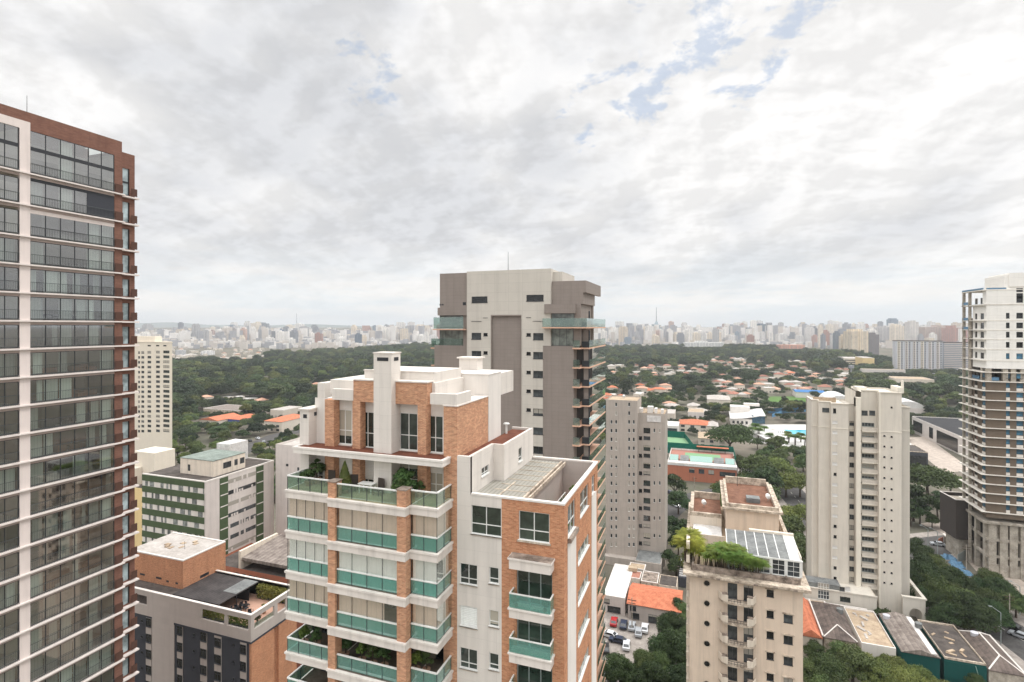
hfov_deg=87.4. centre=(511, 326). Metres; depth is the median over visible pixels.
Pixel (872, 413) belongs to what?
window
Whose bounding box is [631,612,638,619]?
window
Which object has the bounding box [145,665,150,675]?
window
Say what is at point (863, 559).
window
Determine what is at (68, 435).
brown apartment tower
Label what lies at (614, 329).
tower
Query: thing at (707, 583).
round window
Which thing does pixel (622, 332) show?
tower
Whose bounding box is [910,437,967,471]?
plaza
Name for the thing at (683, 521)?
tree
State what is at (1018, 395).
window
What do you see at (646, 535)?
window
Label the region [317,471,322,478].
window
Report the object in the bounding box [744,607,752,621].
balcony door
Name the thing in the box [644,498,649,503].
window
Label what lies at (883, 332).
tower
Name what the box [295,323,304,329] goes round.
tower
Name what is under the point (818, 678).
tree
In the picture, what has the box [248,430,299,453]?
street
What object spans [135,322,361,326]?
hills
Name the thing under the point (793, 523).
tree
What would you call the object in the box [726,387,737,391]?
villa
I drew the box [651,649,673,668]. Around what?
tree
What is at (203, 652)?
window
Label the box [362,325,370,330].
tower
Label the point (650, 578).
shed
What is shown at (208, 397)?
villa
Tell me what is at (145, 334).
tower
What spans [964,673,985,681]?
tree
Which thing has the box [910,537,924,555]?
tree
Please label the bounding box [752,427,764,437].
pool palm
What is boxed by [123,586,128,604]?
side window
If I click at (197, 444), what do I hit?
tree
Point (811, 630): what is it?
house
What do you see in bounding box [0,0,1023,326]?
sky
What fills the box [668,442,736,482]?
orange club building
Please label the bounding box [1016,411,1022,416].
window
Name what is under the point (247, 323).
tower
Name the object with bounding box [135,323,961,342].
distant city
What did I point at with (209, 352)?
tower
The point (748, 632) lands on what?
balcony door
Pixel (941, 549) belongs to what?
cross road
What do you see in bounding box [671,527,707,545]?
areca palm
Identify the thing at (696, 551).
areca palm
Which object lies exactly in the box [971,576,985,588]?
tree
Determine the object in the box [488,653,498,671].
window
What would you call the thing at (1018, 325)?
window
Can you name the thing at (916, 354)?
grey slab block
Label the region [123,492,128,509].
side window
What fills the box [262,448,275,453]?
tree
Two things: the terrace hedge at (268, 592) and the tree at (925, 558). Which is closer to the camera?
the terrace hedge at (268, 592)
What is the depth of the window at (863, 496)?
150.23 m
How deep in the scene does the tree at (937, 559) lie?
167.98 m
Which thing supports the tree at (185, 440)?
on the ground at (745, 449)
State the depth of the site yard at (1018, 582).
177.44 m
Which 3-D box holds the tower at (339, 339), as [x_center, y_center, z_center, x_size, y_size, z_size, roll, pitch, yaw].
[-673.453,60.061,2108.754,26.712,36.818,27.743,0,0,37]
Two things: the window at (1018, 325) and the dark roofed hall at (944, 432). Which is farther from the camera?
the dark roofed hall at (944, 432)
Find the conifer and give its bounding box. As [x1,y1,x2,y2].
[339,460,351,493]
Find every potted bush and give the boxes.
[254,615,261,624]
[299,468,316,485]
[309,458,325,483]
[391,477,406,500]
[392,467,417,487]
[413,481,425,497]
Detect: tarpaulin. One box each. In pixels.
[940,553,956,560]
[949,559,965,568]
[959,567,972,575]
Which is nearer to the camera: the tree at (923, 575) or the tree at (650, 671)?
the tree at (650, 671)
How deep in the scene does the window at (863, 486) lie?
150.27 m
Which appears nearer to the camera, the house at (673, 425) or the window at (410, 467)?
the window at (410, 467)
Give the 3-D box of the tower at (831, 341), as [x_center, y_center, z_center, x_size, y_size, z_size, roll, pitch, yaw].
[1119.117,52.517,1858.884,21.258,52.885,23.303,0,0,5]
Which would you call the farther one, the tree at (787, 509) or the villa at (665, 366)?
the villa at (665, 366)
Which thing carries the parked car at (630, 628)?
on the parking yard at (636, 643)
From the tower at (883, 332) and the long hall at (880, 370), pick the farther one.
the tower at (883, 332)
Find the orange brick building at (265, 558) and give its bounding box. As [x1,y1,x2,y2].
[226,523,312,679]
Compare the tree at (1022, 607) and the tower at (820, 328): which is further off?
the tower at (820, 328)
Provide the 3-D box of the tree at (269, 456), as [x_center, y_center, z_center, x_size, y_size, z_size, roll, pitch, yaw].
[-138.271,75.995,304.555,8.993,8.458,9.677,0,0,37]
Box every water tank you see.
[836,607,843,613]
[883,613,889,618]
[914,621,921,628]
[970,630,978,636]
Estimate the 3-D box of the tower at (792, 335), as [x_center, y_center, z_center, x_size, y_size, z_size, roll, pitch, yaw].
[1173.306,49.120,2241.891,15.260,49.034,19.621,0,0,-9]
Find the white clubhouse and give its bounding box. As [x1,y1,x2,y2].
[729,403,765,426]
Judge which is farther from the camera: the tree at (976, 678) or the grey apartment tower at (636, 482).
the grey apartment tower at (636, 482)
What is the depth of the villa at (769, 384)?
681.38 m
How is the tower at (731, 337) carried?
on the ground at (745, 449)
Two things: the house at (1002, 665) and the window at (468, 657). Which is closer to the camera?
the window at (468, 657)
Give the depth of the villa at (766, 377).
787.87 m
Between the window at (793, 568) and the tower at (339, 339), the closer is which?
the window at (793, 568)
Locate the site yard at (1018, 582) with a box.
[921,522,1023,594]
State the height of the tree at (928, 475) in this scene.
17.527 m
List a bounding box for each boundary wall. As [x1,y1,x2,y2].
[805,598,825,602]
[826,602,878,618]
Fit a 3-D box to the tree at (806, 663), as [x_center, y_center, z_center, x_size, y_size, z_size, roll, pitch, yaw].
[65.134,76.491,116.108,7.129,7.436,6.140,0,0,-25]
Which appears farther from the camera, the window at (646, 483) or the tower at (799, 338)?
the tower at (799, 338)
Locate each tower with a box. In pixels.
[0,103,138,681]
[135,336,172,450]
[140,332,150,335]
[142,324,153,329]
[175,350,185,354]
[178,322,183,328]
[192,324,199,336]
[201,351,214,354]
[203,330,208,345]
[240,328,246,339]
[244,321,250,333]
[250,326,255,333]
[255,322,260,330]
[277,331,285,341]
[284,351,597,681]
[287,337,295,344]
[290,330,297,342]
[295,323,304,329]
[312,327,318,332]
[315,332,322,342]
[336,337,345,341]
[351,325,356,333]
[355,333,361,342]
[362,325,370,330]
[362,335,366,344]
[380,327,387,340]
[396,322,405,327]
[396,332,399,339]
[400,328,407,339]
[418,334,423,340]
[424,331,428,342]
[429,335,436,341]
[431,268,605,681]
[437,324,440,338]
[601,330,606,343]
[605,395,667,576]
[612,327,616,340]
[615,321,623,326]
[618,326,627,344]
[624,337,630,343]
[637,328,643,342]
[645,325,653,330]
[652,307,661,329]
[652,334,659,343]
[659,330,663,340]
[673,332,681,341]
[677,332,683,344]
[681,322,686,331]
[683,325,692,329]
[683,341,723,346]
[685,329,693,341]
[692,332,700,341]
[701,331,705,340]
[707,332,711,338]
[712,329,718,341]
[719,329,726,339]
[727,335,734,340]
[746,334,754,343]
[750,320,756,331]
[757,323,765,331]
[760,331,764,340]
[768,331,772,341]
[775,334,784,341]
[776,345,804,348]
[789,332,795,338]
[795,335,803,344]
[803,380,926,619]
[804,327,814,341]
[811,335,817,346]
[818,324,822,346]
[820,333,825,348]
[823,330,829,344]
[826,324,833,333]
[830,334,832,348]
[832,321,841,326]
[833,331,839,348]
[839,334,842,348]
[842,322,850,328]
[843,329,867,352]
[857,322,864,330]
[868,332,878,354]
[874,326,888,342]
[886,318,897,325]
[889,325,903,340]
[905,321,918,339]
[917,334,923,339]
[919,325,945,340]
[927,321,934,326]
[929,332,936,339]
[942,325,967,341]
[958,273,1023,580]
[958,329,961,341]
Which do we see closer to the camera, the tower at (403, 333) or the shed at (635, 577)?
the shed at (635, 577)
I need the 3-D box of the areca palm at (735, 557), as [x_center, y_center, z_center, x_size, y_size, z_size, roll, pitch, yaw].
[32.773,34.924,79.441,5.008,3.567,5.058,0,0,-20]
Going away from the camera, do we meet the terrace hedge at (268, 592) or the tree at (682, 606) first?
the terrace hedge at (268, 592)
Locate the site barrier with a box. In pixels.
[957,550,965,561]
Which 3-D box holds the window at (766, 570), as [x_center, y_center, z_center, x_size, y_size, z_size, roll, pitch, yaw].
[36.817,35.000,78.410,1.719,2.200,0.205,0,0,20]
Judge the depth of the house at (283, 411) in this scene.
449.91 m
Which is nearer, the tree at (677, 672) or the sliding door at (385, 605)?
the sliding door at (385, 605)
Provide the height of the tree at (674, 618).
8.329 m
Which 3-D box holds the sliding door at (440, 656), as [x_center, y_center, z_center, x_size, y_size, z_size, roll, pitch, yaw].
[-5.027,23.370,39.247,1.329,2.300,0.205,0,0,20]
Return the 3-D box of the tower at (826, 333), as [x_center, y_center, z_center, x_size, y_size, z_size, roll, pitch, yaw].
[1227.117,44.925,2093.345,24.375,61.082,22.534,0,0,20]
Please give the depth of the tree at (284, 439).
351.69 m
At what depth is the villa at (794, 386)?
661.53 m
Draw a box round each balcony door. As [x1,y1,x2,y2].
[516,619,551,652]
[517,570,551,607]
[517,664,551,681]
[728,583,737,599]
[728,604,736,619]
[728,625,737,640]
[728,646,736,660]
[728,666,737,681]
[743,628,752,641]
[744,585,752,600]
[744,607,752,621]
[744,649,752,662]
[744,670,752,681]
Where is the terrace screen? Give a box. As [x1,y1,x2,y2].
[700,534,724,544]
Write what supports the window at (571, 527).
in the brick apartment tower at (468, 546)
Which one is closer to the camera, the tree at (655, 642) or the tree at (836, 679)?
the tree at (836, 679)
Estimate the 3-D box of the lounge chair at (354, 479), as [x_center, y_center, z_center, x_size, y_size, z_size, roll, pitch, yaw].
[-11.862,11.695,39.955,0.600,1.150,0.630,0,0,3]
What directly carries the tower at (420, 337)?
on the ground at (745, 449)
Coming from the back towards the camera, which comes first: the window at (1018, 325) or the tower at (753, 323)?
the tower at (753, 323)
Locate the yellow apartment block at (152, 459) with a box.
[135,446,174,546]
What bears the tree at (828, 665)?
on the ground at (745, 449)
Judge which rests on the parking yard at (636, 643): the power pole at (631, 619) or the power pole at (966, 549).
the power pole at (631, 619)
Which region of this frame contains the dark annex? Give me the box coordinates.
[940,491,982,559]
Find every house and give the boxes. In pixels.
[199,413,238,423]
[203,404,262,415]
[228,413,252,421]
[264,414,299,431]
[270,406,301,417]
[603,563,637,614]
[627,582,682,623]
[668,409,675,419]
[668,421,679,430]
[679,419,708,431]
[688,408,703,418]
[698,432,728,445]
[707,421,718,431]
[803,597,822,657]
[808,599,857,653]
[844,607,895,656]
[878,612,940,679]
[917,619,986,681]
[958,630,1023,681]
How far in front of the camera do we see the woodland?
721.71 m
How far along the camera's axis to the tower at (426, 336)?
2148.15 m
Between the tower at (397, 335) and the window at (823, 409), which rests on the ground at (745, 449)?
the tower at (397, 335)
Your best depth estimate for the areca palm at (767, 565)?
77.47 m
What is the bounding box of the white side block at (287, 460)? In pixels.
[276,437,299,534]
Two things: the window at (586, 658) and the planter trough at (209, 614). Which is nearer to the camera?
the window at (586, 658)
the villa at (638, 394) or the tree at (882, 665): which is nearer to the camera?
the tree at (882, 665)
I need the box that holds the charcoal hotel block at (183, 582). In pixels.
[135,532,296,681]
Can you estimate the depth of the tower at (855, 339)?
1402.20 m
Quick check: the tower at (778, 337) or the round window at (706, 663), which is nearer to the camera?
the round window at (706, 663)
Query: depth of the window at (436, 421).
39.45 m
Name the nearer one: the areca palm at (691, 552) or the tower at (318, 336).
the areca palm at (691, 552)
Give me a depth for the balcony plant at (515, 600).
35.85 m
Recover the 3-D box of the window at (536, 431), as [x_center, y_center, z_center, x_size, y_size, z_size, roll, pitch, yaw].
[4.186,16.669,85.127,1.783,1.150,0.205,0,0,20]
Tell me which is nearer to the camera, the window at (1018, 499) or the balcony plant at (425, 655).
the balcony plant at (425, 655)
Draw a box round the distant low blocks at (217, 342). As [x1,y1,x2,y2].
[135,329,958,348]
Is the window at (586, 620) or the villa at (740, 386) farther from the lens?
the villa at (740, 386)
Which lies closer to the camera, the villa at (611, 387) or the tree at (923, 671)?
the tree at (923, 671)
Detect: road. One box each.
[626,489,712,612]
[738,468,1023,659]
[910,535,951,557]
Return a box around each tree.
[172,445,186,454]
[176,451,190,457]
[178,437,191,447]
[186,440,205,449]
[188,447,200,453]
[208,441,219,448]
[217,430,231,439]
[251,442,266,453]
[252,446,264,454]
[260,453,275,459]
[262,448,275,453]
[269,439,283,448]
[274,483,275,503]
[281,436,290,441]
[597,432,605,442]
[602,651,637,681]
[603,671,617,681]
[633,648,653,667]
[633,660,671,681]
[635,657,649,667]
[647,632,676,662]
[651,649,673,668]
[656,613,676,632]
[657,627,686,665]
[658,610,685,635]
[660,549,679,560]
[665,661,686,681]
[667,531,682,554]
[667,558,683,576]
[668,473,687,490]
[668,490,688,514]
[668,515,682,533]
[672,597,684,612]
[675,601,686,619]
[676,625,686,636]
[677,551,683,566]
[678,518,686,527]
[681,499,690,509]
[704,422,756,446]
[712,481,720,493]
[732,454,745,470]
[738,453,777,475]
[747,465,784,486]
[750,437,763,448]
[755,449,770,456]
[761,444,774,451]
[765,436,782,446]
[767,453,781,458]
[767,456,796,473]
[769,483,782,499]
[771,435,788,444]
[771,447,789,458]
[777,472,801,496]
[780,504,801,518]
[781,514,805,534]
[787,445,802,458]
[789,532,805,539]
[791,472,805,496]
[792,503,805,519]
[793,449,805,456]
[793,453,805,467]
[794,535,805,562]
[803,639,827,657]
[803,651,846,680]
[803,658,816,681]
[809,673,830,681]
[823,640,847,655]
[826,675,849,681]
[831,642,878,681]
[854,652,880,680]
[859,657,893,681]
[873,607,891,615]
[877,653,907,667]
[878,667,916,681]
[890,665,926,681]
[905,664,936,679]
[910,462,961,494]
[910,484,933,521]
[910,498,933,524]
[910,504,920,525]
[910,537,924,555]
[910,552,939,568]
[910,560,942,585]
[910,569,946,584]
[910,585,934,606]
[913,545,943,560]
[919,577,949,602]
[920,677,940,681]
[925,513,939,527]
[925,602,966,625]
[926,588,948,607]
[927,552,948,567]
[930,490,939,516]
[932,497,939,511]
[936,569,954,581]
[937,565,967,585]
[938,583,974,603]
[947,471,967,490]
[947,580,964,588]
[947,589,1003,633]
[953,622,980,630]
[958,597,996,627]
[959,577,979,591]
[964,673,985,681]
[970,586,1013,610]
[971,567,1002,583]
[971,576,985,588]
[977,602,1002,632]
[982,597,1015,632]
[983,576,1023,606]
[997,588,1021,605]
[1004,596,1022,612]
[1013,594,1023,617]
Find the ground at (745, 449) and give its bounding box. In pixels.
[135,327,1023,681]
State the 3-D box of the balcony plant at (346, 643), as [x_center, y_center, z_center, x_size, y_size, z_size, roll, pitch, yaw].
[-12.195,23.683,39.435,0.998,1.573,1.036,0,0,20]
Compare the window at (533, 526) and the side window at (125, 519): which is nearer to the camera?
the window at (533, 526)
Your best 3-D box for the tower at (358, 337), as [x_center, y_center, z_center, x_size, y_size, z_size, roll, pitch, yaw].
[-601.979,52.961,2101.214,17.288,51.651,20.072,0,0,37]
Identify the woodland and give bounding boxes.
[172,341,967,438]
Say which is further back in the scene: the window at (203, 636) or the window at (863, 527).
the window at (863, 527)
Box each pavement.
[738,469,1023,670]
[910,531,956,560]
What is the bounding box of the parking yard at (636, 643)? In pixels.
[604,612,676,681]
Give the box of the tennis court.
[668,431,692,452]
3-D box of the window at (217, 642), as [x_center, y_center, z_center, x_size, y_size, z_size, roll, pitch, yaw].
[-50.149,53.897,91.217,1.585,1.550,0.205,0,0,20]
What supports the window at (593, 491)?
in the brick apartment tower at (468, 546)
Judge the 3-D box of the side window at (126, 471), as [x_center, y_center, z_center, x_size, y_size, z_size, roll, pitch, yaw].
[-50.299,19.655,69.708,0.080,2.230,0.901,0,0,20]
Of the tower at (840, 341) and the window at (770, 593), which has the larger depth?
the tower at (840, 341)
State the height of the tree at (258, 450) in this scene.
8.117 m
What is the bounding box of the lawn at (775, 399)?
[768,397,805,403]
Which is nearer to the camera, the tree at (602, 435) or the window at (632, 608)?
the window at (632, 608)
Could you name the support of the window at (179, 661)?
in the charcoal hotel block at (183, 582)
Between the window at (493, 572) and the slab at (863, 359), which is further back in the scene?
the slab at (863, 359)
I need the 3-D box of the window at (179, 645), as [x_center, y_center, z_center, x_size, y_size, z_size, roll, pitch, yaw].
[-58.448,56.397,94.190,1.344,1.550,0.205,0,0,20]
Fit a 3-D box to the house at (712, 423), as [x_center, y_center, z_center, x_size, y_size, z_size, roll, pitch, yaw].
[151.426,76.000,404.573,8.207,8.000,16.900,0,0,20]
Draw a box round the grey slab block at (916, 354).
[892,340,942,373]
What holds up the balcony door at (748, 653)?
in the beige apartment block at (744, 626)
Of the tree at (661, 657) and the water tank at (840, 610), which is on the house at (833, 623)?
the water tank at (840, 610)
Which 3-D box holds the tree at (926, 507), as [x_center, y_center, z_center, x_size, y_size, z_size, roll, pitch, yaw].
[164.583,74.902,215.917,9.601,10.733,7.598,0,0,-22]
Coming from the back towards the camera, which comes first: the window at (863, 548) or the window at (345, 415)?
the window at (863, 548)
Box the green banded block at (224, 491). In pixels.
[142,439,273,554]
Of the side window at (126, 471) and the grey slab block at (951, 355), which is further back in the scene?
the grey slab block at (951, 355)
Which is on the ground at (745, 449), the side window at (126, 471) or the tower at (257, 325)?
the tower at (257, 325)
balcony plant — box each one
[298,625,310,647]
[309,626,321,648]
[342,638,352,659]
[355,642,367,666]
[365,644,379,670]
[377,647,391,671]
[411,650,423,675]
[420,651,433,676]
[512,597,518,607]
[542,602,548,612]
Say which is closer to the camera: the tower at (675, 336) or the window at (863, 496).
the window at (863, 496)
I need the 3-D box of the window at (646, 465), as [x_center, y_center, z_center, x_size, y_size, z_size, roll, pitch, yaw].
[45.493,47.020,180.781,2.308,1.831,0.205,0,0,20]
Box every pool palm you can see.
[750,423,759,426]
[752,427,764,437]
[788,434,800,444]
[796,432,805,441]
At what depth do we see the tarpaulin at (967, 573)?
172.33 m
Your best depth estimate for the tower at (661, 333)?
2383.66 m
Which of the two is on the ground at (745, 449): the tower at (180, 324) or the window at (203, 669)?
the tower at (180, 324)
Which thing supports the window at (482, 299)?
in the taupe apartment tower at (533, 329)
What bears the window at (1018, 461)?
in the unfinished tower at (994, 473)
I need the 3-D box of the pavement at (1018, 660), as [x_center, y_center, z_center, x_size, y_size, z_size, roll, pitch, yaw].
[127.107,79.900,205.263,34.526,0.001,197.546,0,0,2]
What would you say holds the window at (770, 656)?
in the beige apartment block at (744, 626)
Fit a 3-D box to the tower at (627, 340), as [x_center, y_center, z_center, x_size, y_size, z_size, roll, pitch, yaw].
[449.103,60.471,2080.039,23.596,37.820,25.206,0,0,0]
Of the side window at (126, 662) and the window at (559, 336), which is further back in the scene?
the window at (559, 336)
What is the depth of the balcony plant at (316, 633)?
40.62 m
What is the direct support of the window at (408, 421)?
in the brick apartment tower at (468, 546)
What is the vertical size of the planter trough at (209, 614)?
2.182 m
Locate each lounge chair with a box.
[324,470,334,486]
[348,474,357,491]
[372,478,384,495]
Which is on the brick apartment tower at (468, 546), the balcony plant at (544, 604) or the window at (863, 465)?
the balcony plant at (544, 604)
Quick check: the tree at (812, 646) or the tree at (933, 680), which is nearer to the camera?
the tree at (933, 680)
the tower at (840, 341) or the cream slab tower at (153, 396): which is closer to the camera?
the cream slab tower at (153, 396)
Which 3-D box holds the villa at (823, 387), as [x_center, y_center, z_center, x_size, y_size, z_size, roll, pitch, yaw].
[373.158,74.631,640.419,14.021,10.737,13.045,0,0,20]
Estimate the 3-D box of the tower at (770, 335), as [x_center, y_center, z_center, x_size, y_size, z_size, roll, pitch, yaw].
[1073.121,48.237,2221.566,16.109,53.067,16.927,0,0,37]
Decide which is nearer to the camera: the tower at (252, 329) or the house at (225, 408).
the house at (225, 408)
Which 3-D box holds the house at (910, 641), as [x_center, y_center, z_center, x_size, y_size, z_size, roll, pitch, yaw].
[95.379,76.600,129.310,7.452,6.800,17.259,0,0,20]
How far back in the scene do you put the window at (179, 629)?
94.24 m
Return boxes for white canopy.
[750,430,781,441]
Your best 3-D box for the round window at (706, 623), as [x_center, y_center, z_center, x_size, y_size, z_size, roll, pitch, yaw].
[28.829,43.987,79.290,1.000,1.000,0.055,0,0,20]
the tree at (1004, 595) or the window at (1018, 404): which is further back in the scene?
the window at (1018, 404)
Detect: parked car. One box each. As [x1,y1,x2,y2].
[602,642,609,653]
[603,629,617,636]
[608,635,626,644]
[610,616,617,626]
[619,619,627,629]
[622,639,629,650]
[628,620,635,631]
[635,626,641,637]
[641,622,648,633]
[930,541,945,546]
[1003,623,1021,630]
[1007,629,1023,639]
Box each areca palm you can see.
[668,534,705,562]
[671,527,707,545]
[685,535,706,560]
[687,545,706,563]
[696,546,707,564]
[699,549,717,565]
[706,543,717,566]
[706,546,728,566]
[708,541,734,567]
[709,547,735,567]
[715,541,742,560]
[721,547,746,569]
[724,551,755,570]
[728,545,750,555]
[738,553,762,570]
[743,555,765,571]
[747,559,771,572]
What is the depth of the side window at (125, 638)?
69.73 m
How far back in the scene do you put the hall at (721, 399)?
528.59 m
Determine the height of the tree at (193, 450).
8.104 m
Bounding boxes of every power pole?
[628,599,635,631]
[962,545,970,569]
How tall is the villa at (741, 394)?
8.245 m
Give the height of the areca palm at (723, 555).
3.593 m
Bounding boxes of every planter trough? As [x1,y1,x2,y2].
[203,609,223,622]
[224,615,247,628]
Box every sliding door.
[384,603,412,612]
[411,514,412,530]
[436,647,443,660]
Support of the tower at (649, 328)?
on the ground at (745, 449)
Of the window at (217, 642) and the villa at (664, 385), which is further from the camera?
the villa at (664, 385)
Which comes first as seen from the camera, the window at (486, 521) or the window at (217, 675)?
the window at (486, 521)
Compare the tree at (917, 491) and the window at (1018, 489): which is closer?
the window at (1018, 489)
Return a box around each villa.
[202,395,213,398]
[607,364,615,369]
[607,385,617,389]
[633,393,643,395]
[636,386,647,393]
[655,387,665,394]
[659,383,671,387]
[663,364,670,369]
[664,403,678,406]
[687,403,699,411]
[712,380,721,385]
[719,389,730,394]
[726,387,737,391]
[727,391,738,400]
[734,383,744,389]
[738,392,746,399]
[753,382,764,387]
[756,379,768,382]
[758,375,768,379]
[761,387,774,392]
[763,383,774,385]
[774,372,784,378]
[778,380,792,387]
[784,383,794,386]
[790,384,801,390]
[791,380,802,386]
[798,387,810,389]
[817,384,831,390]
[836,383,848,388]
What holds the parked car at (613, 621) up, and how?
on the parking yard at (636, 643)
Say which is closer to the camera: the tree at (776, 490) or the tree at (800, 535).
the tree at (800, 535)
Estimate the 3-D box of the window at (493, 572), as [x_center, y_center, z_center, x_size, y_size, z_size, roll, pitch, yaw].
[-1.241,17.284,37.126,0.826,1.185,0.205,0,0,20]
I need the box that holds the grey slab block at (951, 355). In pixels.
[942,342,967,369]
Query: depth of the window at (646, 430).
180.77 m
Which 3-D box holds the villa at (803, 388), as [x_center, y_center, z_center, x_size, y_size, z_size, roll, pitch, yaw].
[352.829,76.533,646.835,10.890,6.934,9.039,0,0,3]
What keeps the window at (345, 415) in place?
in the brick apartment tower at (468, 546)
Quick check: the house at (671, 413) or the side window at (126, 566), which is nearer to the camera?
the side window at (126, 566)
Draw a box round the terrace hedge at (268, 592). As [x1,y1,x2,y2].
[255,582,289,603]
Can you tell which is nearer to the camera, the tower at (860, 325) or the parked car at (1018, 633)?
the parked car at (1018, 633)
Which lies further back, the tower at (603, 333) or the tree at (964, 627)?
the tower at (603, 333)
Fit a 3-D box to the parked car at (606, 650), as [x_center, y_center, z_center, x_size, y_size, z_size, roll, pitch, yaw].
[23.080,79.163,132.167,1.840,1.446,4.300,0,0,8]
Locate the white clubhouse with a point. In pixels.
(744, 414)
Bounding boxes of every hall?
[707,395,729,406]
[792,389,824,397]
[819,391,844,400]
[860,368,905,372]
[886,376,933,382]
[902,398,924,413]
[912,416,967,458]
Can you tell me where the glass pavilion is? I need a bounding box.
[910,445,927,465]
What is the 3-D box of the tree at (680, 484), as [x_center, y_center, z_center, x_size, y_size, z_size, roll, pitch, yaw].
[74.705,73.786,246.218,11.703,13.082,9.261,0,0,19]
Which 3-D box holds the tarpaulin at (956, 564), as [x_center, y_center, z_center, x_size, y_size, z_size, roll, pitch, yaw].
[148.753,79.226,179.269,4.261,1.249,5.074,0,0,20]
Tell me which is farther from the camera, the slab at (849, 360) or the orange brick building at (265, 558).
the slab at (849, 360)
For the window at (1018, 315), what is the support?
in the unfinished tower at (994, 473)
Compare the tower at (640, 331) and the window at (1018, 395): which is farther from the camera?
the tower at (640, 331)
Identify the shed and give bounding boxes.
[630,562,645,573]
[630,571,641,583]
[641,570,658,585]
[658,574,677,589]
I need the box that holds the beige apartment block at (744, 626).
[683,464,810,681]
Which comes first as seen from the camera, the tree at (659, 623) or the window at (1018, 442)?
the tree at (659, 623)
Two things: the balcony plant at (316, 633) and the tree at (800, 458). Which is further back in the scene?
the tree at (800, 458)
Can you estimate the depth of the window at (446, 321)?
91.34 m
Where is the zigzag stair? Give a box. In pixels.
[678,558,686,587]
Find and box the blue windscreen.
[766,407,805,416]
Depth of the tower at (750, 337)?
2044.10 m
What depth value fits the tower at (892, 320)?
3148.66 m
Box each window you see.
[123,168,128,195]
[123,202,128,222]
[123,229,128,248]
[123,255,128,272]
[123,279,128,296]
[123,303,128,319]
[123,327,128,343]
[123,350,128,367]
[123,374,128,390]
[123,397,128,414]
[123,421,128,438]
[123,445,128,462]
[123,468,128,485]
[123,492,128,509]
[123,515,128,533]
[123,539,128,557]
[123,563,128,580]
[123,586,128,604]
[123,610,128,628]
[123,633,128,652]
[123,657,128,675]
[145,618,150,627]
[145,633,150,643]
[145,649,150,659]
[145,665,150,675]
[176,626,181,635]
[176,642,181,652]
[177,658,181,668]
[177,674,181,681]
[199,648,206,658]
[200,632,206,642]
[200,665,206,675]
[213,637,220,648]
[213,654,220,664]
[214,671,220,681]
[239,644,245,654]
[239,661,245,672]
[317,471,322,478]
[340,409,351,444]
[366,412,373,447]
[400,412,417,450]
[400,463,417,488]
[431,416,442,453]
[431,472,442,493]
[440,315,462,327]
[440,330,462,345]
[459,563,477,586]
[459,605,477,629]
[459,647,477,672]
[470,505,501,538]
[471,333,480,339]
[472,296,486,302]
[472,351,480,355]
[481,465,489,477]
[488,567,498,585]
[488,610,498,628]
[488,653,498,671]
[518,447,522,462]
[518,510,549,543]
[526,295,543,301]
[533,333,542,339]
[533,352,542,358]
[533,371,542,377]
[533,390,542,396]
[533,408,542,415]
[533,427,542,434]
[533,446,542,453]
[551,313,573,326]
[551,328,573,345]
[568,500,575,538]
[578,535,589,566]
[578,572,589,606]
[578,610,589,647]
[578,648,589,681]
[580,485,588,518]
[592,475,594,495]
[607,605,620,613]
[630,606,635,610]
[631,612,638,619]
[643,445,649,450]
[643,480,649,485]
[643,515,649,520]
[644,428,649,433]
[644,463,649,468]
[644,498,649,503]
[644,533,649,538]
[648,614,656,623]
[703,580,709,586]
[703,600,709,606]
[703,620,709,626]
[703,640,709,646]
[703,661,709,666]
[720,472,734,476]
[759,558,769,573]
[766,589,773,597]
[766,610,773,618]
[766,631,773,639]
[766,652,773,660]
[767,673,773,681]
[772,559,784,575]
[783,614,792,623]
[783,635,792,644]
[783,656,792,666]
[784,678,792,681]
[787,561,799,577]
[818,582,828,599]
[822,408,829,412]
[840,596,849,602]
[862,411,867,415]
[862,422,873,426]
[862,433,873,436]
[862,443,873,447]
[862,454,873,457]
[862,464,873,468]
[862,474,873,478]
[862,485,874,489]
[862,495,873,499]
[862,505,874,510]
[862,516,873,520]
[862,526,873,530]
[862,537,873,541]
[862,547,873,551]
[862,557,874,562]
[862,568,873,572]
[862,578,874,583]
[869,410,874,415]
[910,455,926,464]
[1016,293,1022,302]
[1016,313,1022,318]
[1016,323,1022,327]
[1016,332,1022,337]
[1016,342,1022,347]
[1016,353,1022,358]
[1016,383,1022,387]
[1016,393,1022,397]
[1016,402,1022,406]
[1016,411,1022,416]
[1016,421,1022,425]
[1016,430,1022,435]
[1016,440,1022,444]
[1016,449,1022,454]
[1016,459,1022,463]
[1016,468,1022,473]
[1016,478,1022,482]
[1016,487,1023,492]
[1016,496,1022,501]
[1016,506,1023,511]
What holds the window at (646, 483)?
in the grey apartment tower at (636, 482)
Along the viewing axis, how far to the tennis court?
381.55 m
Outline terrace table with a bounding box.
[357,481,376,493]
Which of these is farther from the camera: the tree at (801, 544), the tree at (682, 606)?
the tree at (801, 544)
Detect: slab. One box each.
[839,357,854,368]
[855,356,873,370]
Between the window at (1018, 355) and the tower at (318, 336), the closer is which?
the window at (1018, 355)
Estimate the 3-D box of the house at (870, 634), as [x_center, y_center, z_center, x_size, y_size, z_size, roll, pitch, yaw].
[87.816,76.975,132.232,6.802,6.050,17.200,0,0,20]
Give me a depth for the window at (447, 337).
91.34 m
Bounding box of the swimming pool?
[783,429,805,433]
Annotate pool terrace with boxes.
[753,424,805,446]
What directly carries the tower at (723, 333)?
on the ground at (745, 449)

